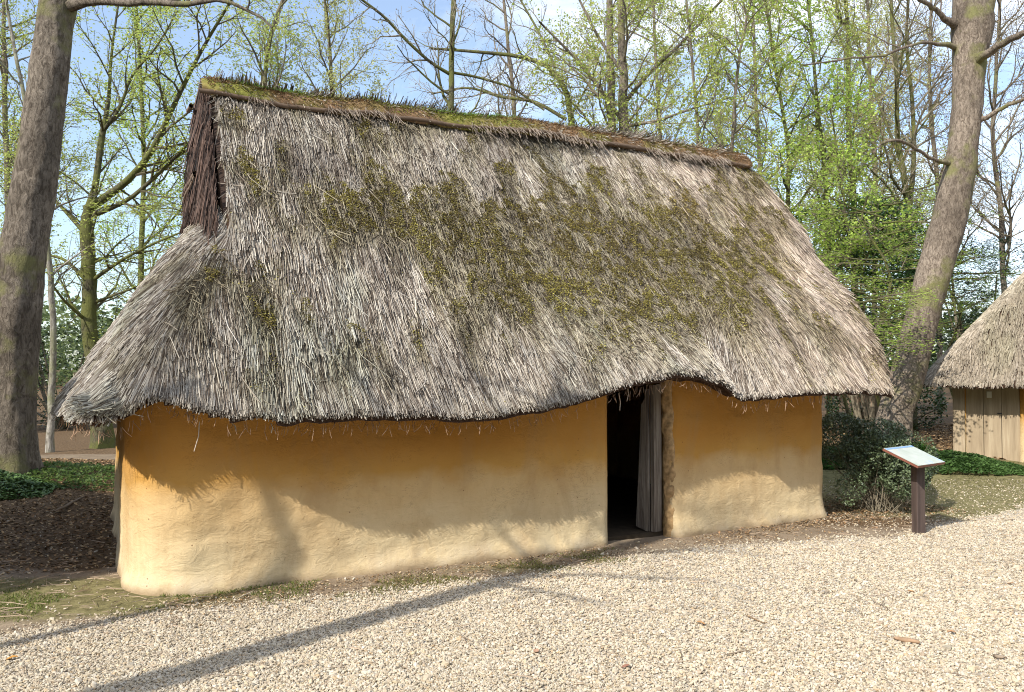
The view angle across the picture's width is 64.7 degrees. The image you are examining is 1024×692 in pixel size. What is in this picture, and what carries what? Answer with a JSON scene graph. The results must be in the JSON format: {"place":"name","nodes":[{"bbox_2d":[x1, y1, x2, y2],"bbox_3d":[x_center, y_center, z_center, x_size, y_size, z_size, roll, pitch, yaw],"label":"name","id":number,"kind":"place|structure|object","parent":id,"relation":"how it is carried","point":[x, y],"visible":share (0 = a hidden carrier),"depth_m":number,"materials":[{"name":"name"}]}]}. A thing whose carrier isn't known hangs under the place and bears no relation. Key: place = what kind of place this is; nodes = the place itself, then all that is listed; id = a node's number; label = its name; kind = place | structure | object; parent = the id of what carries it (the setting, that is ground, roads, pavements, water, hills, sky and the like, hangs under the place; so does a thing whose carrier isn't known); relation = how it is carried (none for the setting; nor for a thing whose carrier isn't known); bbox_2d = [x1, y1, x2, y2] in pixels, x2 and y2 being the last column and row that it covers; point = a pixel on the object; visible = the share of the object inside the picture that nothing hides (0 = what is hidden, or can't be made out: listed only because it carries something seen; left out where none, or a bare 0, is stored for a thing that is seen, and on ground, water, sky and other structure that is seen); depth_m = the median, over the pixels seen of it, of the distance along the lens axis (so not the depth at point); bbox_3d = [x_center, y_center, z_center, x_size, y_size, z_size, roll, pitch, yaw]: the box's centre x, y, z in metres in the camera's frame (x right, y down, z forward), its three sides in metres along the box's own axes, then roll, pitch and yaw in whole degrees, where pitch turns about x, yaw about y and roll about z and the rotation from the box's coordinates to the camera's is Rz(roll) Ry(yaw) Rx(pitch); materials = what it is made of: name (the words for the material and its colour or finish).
{"place":"outdoors","nodes":[
{"label":"outdoors","id":0,"kind":"place"},
{"bbox_2d":[0,575,319,621],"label":"grass","id":1,"kind":"structure","parent":0,"point":[28,605],"depth_m":5.85,"materials":[{"name":"green plant"}]},
{"bbox_2d":[0,370,1023,691],"bbox_3d":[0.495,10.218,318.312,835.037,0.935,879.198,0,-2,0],"label":"ground","id":2,"kind":"structure","parent":0,"point":[76,448],"depth_m":6.87,"materials":[{"name":"soil"}]},
{"bbox_2d":[0,469,68,499],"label":"ivy","id":3,"kind":"object","parent":2,"relation":"on","point":[16,480],"visible":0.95,"depth_m":10.02,"materials":[{"name":"green plant"}]},
{"bbox_2d":[0,0,110,266],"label":"slender tree","id":4,"kind":"object","parent":2,"relation":"on","point":[5,133],"visible":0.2,"depth_m":28.43,"materials":[{"name":"green plant"}]},
{"bbox_2d":[0,460,114,490],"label":"undergrowth","id":5,"kind":"object","parent":2,"relation":"on","point":[74,467],"visible":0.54,"depth_m":10.90,"materials":[{"name":"green plant"}]},
{"bbox_2d":[0,458,116,573],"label":"leaf litter","id":6,"kind":"object","parent":2,"relation":"on","point":[72,460],"visible":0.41,"depth_m":8.36,"materials":[{"name":"plant"}]},
{"bbox_2d":[0,0,122,452],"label":"birch tree","id":7,"kind":"object","parent":2,"relation":"on","point":[50,441],"visible":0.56,"depth_m":16.02,"materials":[{"name":"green plant"}]},
{"bbox_2d":[53,496,84,511],"bbox_3d":[-5.175,1.846,9.485,0.050,0.034,1.110,0,-2,-13],"label":"twig","id":8,"kind":"object","parent":2,"relation":"on","point":[67,505],"visible":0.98,"depth_m":9.33,"materials":[{"name":"brown wood"}]},
{"bbox_2d":[37,298,124,428],"bbox_3d":[-12.397,0.320,22.123,4.996,4.062,1.883,0,-2,-6],"label":"laurel shrub","id":9,"kind":"object","parent":2,"relation":"on","point":[43,381],"visible":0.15,"depth_m":22.04,"materials":[{"name":"green plant"}]},
{"bbox_2d":[78,181,182,291],"bbox_3d":[-7.569,-1.274,20.322,5.489,7.112,5.249,-1,-2,36],"label":"young beech","id":10,"kind":"object","parent":2,"relation":"on","point":[173,238],"visible":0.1,"depth_m":19.80,"materials":[{"name":"green plant"}]},
{"bbox_2d":[73,0,197,289],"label":"slender tree","id":11,"kind":"object","parent":2,"relation":"on","point":[141,243],"visible":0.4,"depth_m":25.09,"materials":[{"name":"green plant"}]},
{"bbox_2d":[0,0,275,475],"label":"oak tree","id":12,"kind":"object","parent":2,"relation":"on","point":[28,218],"visible":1,"depth_m":10.86,"materials":[{"name":"grey plant"}]},
{"bbox_2d":[0,0,276,448],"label":"beech tree","id":13,"kind":"object","parent":2,"relation":"on","point":[87,221],"visible":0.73,"depth_m":16.89,"materials":[{"name":"green plant"}]},
{"bbox_2d":[185,0,368,138],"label":"slender tree","id":14,"kind":"object","parent":2,"relation":"on","point":[268,54],"visible":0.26,"depth_m":26.23,"materials":[{"name":"green plant"}]},
{"bbox_2d":[274,0,399,102],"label":"slender tree","id":15,"kind":"object","parent":2,"relation":"on","point":[327,30],"visible":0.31,"depth_m":27.71,"materials":[{"name":"green plant"}]},
{"bbox_2d":[343,0,557,116],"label":"slender tree","id":16,"kind":"object","parent":2,"relation":"on","point":[451,73],"visible":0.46,"depth_m":20.14,"materials":[{"name":"green plant"}]},
{"bbox_2d":[48,69,896,595],"bbox_3d":[-0.224,-0.404,9.347,8.822,4.798,5.011,1,-2,-27],"label":"thatched hut","id":17,"kind":"object","parent":2,"relation":"on","point":[352,335],"visible":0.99,"depth_m":7.37,"materials":[{"name":"plant"}]},
{"bbox_2d":[636,384,661,531],"bbox_3d":[1.357,1.109,8.075,0.266,1.460,0.121,-1,-2,22],"label":"door","id":18,"kind":"structure","parent":17,"relation":"in","point":[650,426],"depth_m":8.03,"materials":[{"name":"grey wood"}]},
{"bbox_2d":[324,545,655,601],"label":"grass","id":19,"kind":"structure","parent":2,"relation":"on","point":[468,577],"depth_m":6.46,"materials":[{"name":"green plant"}]},
{"bbox_2d":[464,0,556,118],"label":"slender tree","id":20,"kind":"object","parent":2,"relation":"on","point":[511,79],"visible":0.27,"depth_m":30.26,"materials":[{"name":"green plant"}]},
{"bbox_2d":[0,479,1023,691],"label":"gravel","id":21,"kind":"structure","parent":2,"relation":"on","point":[153,672],"depth_m":5.01,"materials":[{"name":"beige gravel"}]},
{"bbox_2d":[0,515,1023,691],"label":"fallen leaves","id":22,"kind":"object","parent":2,"relation":"on","point":[59,591],"visible":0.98,"depth_m":5.61,"materials":[{"name":"brown plant"}]},
{"bbox_2d":[38,290,989,387],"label":"distant woods","id":23,"kind":"object","parent":2,"relation":"on","point":[61,310],"visible":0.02,"depth_m":47.45,"materials":[{"name":"green plant"}]},
{"bbox_2d":[403,0,638,131],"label":"slender tree","id":24,"kind":"object","parent":2,"relation":"on","point":[519,99],"visible":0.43,"depth_m":24.24,"materials":[{"name":"green plant"}]},
{"bbox_2d":[167,514,906,624],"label":"leaf litter","id":25,"kind":"object","parent":2,"relation":"on","point":[356,579],"visible":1,"depth_m":6.66,"materials":[{"name":"brown plant"}]},
{"bbox_2d":[523,0,688,130],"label":"slender tree","id":26,"kind":"object","parent":2,"relation":"on","point":[610,4],"visible":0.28,"depth_m":24.20,"materials":[{"name":"green plant"}]},
{"bbox_2d":[511,0,747,135],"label":"slender tree","id":27,"kind":"object","parent":2,"relation":"on","point":[621,115],"visible":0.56,"depth_m":21.88,"materials":[{"name":"green plant"}]},
{"bbox_2d":[577,0,725,146],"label":"slender tree","id":28,"kind":"object","parent":2,"relation":"on","point":[668,88],"visible":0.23,"depth_m":28.79,"materials":[{"name":"green plant"}]},
{"bbox_2d":[626,0,794,210],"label":"slender tree","id":29,"kind":"object","parent":2,"relation":"on","point":[713,68],"visible":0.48,"depth_m":21.00,"materials":[{"name":"green plant"}]},
{"bbox_2d":[655,0,818,190],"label":"slender tree","id":30,"kind":"object","parent":2,"relation":"on","point":[733,121],"visible":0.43,"depth_m":19.85,"materials":[{"name":"green plant"}]},
{"bbox_2d":[725,649,751,654],"bbox_3d":[1.309,1.769,4.672,0.201,0.008,0.012,1,-2,-26],"label":"twig","id":31,"kind":"object","parent":2,"relation":"on","point":[737,652],"visible":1,"depth_m":4.66,"materials":[{"name":"beige wood"}]},
{"bbox_2d":[688,0,847,211],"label":"slender tree","id":32,"kind":"object","parent":2,"relation":"on","point":[752,24],"visible":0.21,"depth_m":30.27,"materials":[{"name":"green plant"}]},
{"bbox_2d":[704,0,879,233],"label":"slender tree","id":33,"kind":"object","parent":2,"relation":"on","point":[786,180],"visible":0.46,"depth_m":20.70,"materials":[{"name":"green plant"}]},
{"bbox_2d":[735,0,926,426],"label":"slender tree","id":34,"kind":"object","parent":2,"relation":"on","point":[819,124],"visible":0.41,"depth_m":22.97,"materials":[{"name":"green plant"}]},
{"bbox_2d":[777,45,924,406],"bbox_3d":[7.766,-2.239,18.375,3.197,9.031,4.094,0,-2,0],"label":"slender tree","id":35,"kind":"object","parent":2,"relation":"on","point":[822,234],"visible":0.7,"depth_m":18.63,"materials":[{"name":"green plant"}]},
{"bbox_2d":[791,193,920,418],"bbox_3d":[8.733,-0.840,21.160,4.133,6.312,2.474,0,-2,0],"label":"holly tree","id":36,"kind":"object","parent":2,"relation":"on","point":[849,215],"visible":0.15,"depth_m":20.82,"materials":[{"name":"green plant"}]},
{"bbox_2d":[718,494,997,547],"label":"leaf litter","id":37,"kind":"object","parent":2,"relation":"on","point":[870,512],"visible":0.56,"depth_m":9.19,"materials":[{"name":"brown plant"}]},
{"bbox_2d":[781,0,950,317],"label":"slender tree","id":38,"kind":"object","parent":2,"relation":"on","point":[868,6],"visible":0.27,"depth_m":30.89,"materials":[{"name":"green plant"}]},
{"bbox_2d":[793,0,946,414],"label":"slender tree","id":39,"kind":"object","parent":2,"relation":"on","point":[838,4],"visible":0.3,"depth_m":23.99,"materials":[{"name":"green plant"}]},
{"bbox_2d":[822,412,940,513],"bbox_3d":[4.227,1.380,9.526,1.481,1.180,1.206,0,-2,0],"label":"box shrub","id":40,"kind":"object","parent":2,"relation":"on","point":[886,470],"visible":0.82,"depth_m":9.33,"materials":[{"name":"green plant"}]},
{"bbox_2d":[822,199,942,436],"bbox_3d":[8.522,-0.697,19.712,3.870,5.942,2.791,0,-2,0],"label":"holly tree","id":41,"kind":"object","parent":2,"relation":"on","point":[872,408],"visible":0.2,"depth_m":19.40,"materials":[{"name":"green plant"}]},
{"bbox_2d":[824,386,950,429],"bbox_3d":[10.026,1.482,21.604,3.495,1.728,1.473,0,-2,-10],"label":"laurel shrub","id":42,"kind":"object","parent":2,"relation":"on","point":[939,406],"visible":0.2,"depth_m":21.53,"materials":[{"name":"green plant"}]},
{"bbox_2d":[822,441,955,469],"bbox_3d":[6.036,1.798,13.558,3.101,0.430,1.775,0,-2,0],"label":"ground elder","id":43,"kind":"object","parent":2,"relation":"on","point":[922,446],"visible":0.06,"depth_m":13.27,"materials":[{"name":"green plant"}]},
{"bbox_2d":[783,145,1011,342],"bbox_3d":[7.371,-0.912,16.465,4.558,6.146,4.425,1,-2,-36],"label":"young beech","id":44,"kind":"object","parent":2,"relation":"on","point":[857,263],"visible":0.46,"depth_m":16.61,"materials":[{"name":"green plant"}]},
{"bbox_2d":[842,280,956,470],"bbox_3d":[5.165,0.472,12.614,3.102,3.147,3.247,-1,-2,34],"label":"young beech","id":45,"kind":"object","parent":2,"relation":"on","point":[885,308],"visible":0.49,"depth_m":12.59,"materials":[{"name":"green plant"}]},
{"bbox_2d":[893,636,919,643],"bbox_3d":[2.372,1.768,4.859,0.146,0.030,0.040,-1,-2,32],"label":"bark strip","id":46,"kind":"object","parent":2,"relation":"on","point":[904,639],"visible":1,"depth_m":4.85,"materials":[{"name":"brown wood"}]},
{"bbox_2d":[795,0,1023,451],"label":"ash tree","id":47,"kind":"object","parent":2,"relation":"on","point":[970,24],"visible":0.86,"depth_m":13.86,"materials":[{"name":"brown plant"}]},
{"bbox_2d":[822,423,1004,458],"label":"leaf litter","id":48,"kind":"object","parent":2,"relation":"on","point":[938,438],"visible":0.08,"depth_m":19.89,"materials":[{"name":"brown plant"}]},
{"bbox_2d":[883,445,944,533],"bbox_3d":[4.049,1.479,8.133,0.550,0.903,0.359,1,-2,-37],"label":"information sign","id":49,"kind":"object","parent":2,"relation":"on","point":[917,460],"visible":0.99,"depth_m":8.09,"materials":[{"name":"brown"}]},
{"bbox_2d":[823,461,1023,520],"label":"grass","id":50,"kind":"structure","parent":2,"relation":"on","point":[936,488],"depth_m":11.46,"materials":[{"name":"green plant"}]},
{"bbox_2d":[828,0,1023,429],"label":"slender tree","id":51,"kind":"object","parent":2,"relation":"on","point":[913,128],"visible":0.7,"depth_m":22.10,"materials":[{"name":"green plant"}]},
{"bbox_2d":[860,0,1011,408],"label":"slender tree","id":52,"kind":"object","parent":2,"relation":"on","point":[932,143],"visible":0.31,"depth_m":30.08,"materials":[{"name":"green plant"}]},
{"bbox_2d":[875,235,1023,398],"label":"young beech","id":53,"kind":"object","parent":2,"relation":"on","point":[956,329],"visible":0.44,"depth_m":16.82,"materials":[{"name":"green plant"}]},
{"bbox_2d":[908,449,1023,475],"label":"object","id":54,"kind":"object","parent":2,"relation":"on","point":[965,461],"visible":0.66,"depth_m":12.54,"materials":[{"name":"green plant"}]},
{"bbox_2d":[911,0,1023,293],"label":"slender tree","id":55,"kind":"object","parent":2,"relation":"on","point":[998,184],"visible":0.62,"depth_m":26.92,"materials":[{"name":"grey plant"}]},
{"bbox_2d":[923,272,1023,461],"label":"thatched hut","id":56,"kind":"object","parent":2,"relation":"on","point":[977,366],"visible":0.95,"depth_m":13.92,"materials":[{"name":"plant"}]},
{"bbox_2d":[966,388,1020,461],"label":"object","id":57,"kind":"structure","parent":56,"relation":"in","point":[992,415],"depth_m":13.90,"materials":[{"name":"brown wood"}]},
{"bbox_2d":[936,228,1023,345],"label":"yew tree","id":58,"kind":"object","parent":2,"relation":"on","point":[955,318],"visible":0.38,"depth_m":23.15,"materials":[{"name":"green plant"}]},
{"bbox_2d":[993,654,1006,658],"bbox_3d":[2.772,1.764,4.593,0.072,0.021,0.031,-1,-2,19],"label":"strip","id":59,"kind":"object","parent":2,"relation":"on","point":[999,656],"visible":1,"depth_m":4.58,"materials":[{"name":"beige plant"}]},
{"bbox_2d":[0,0,1023,369],"label":"sky","id":60,"kind":"structure","parent":0,"point":[415,17],"materials":[{"name":"blue"}]}
]}

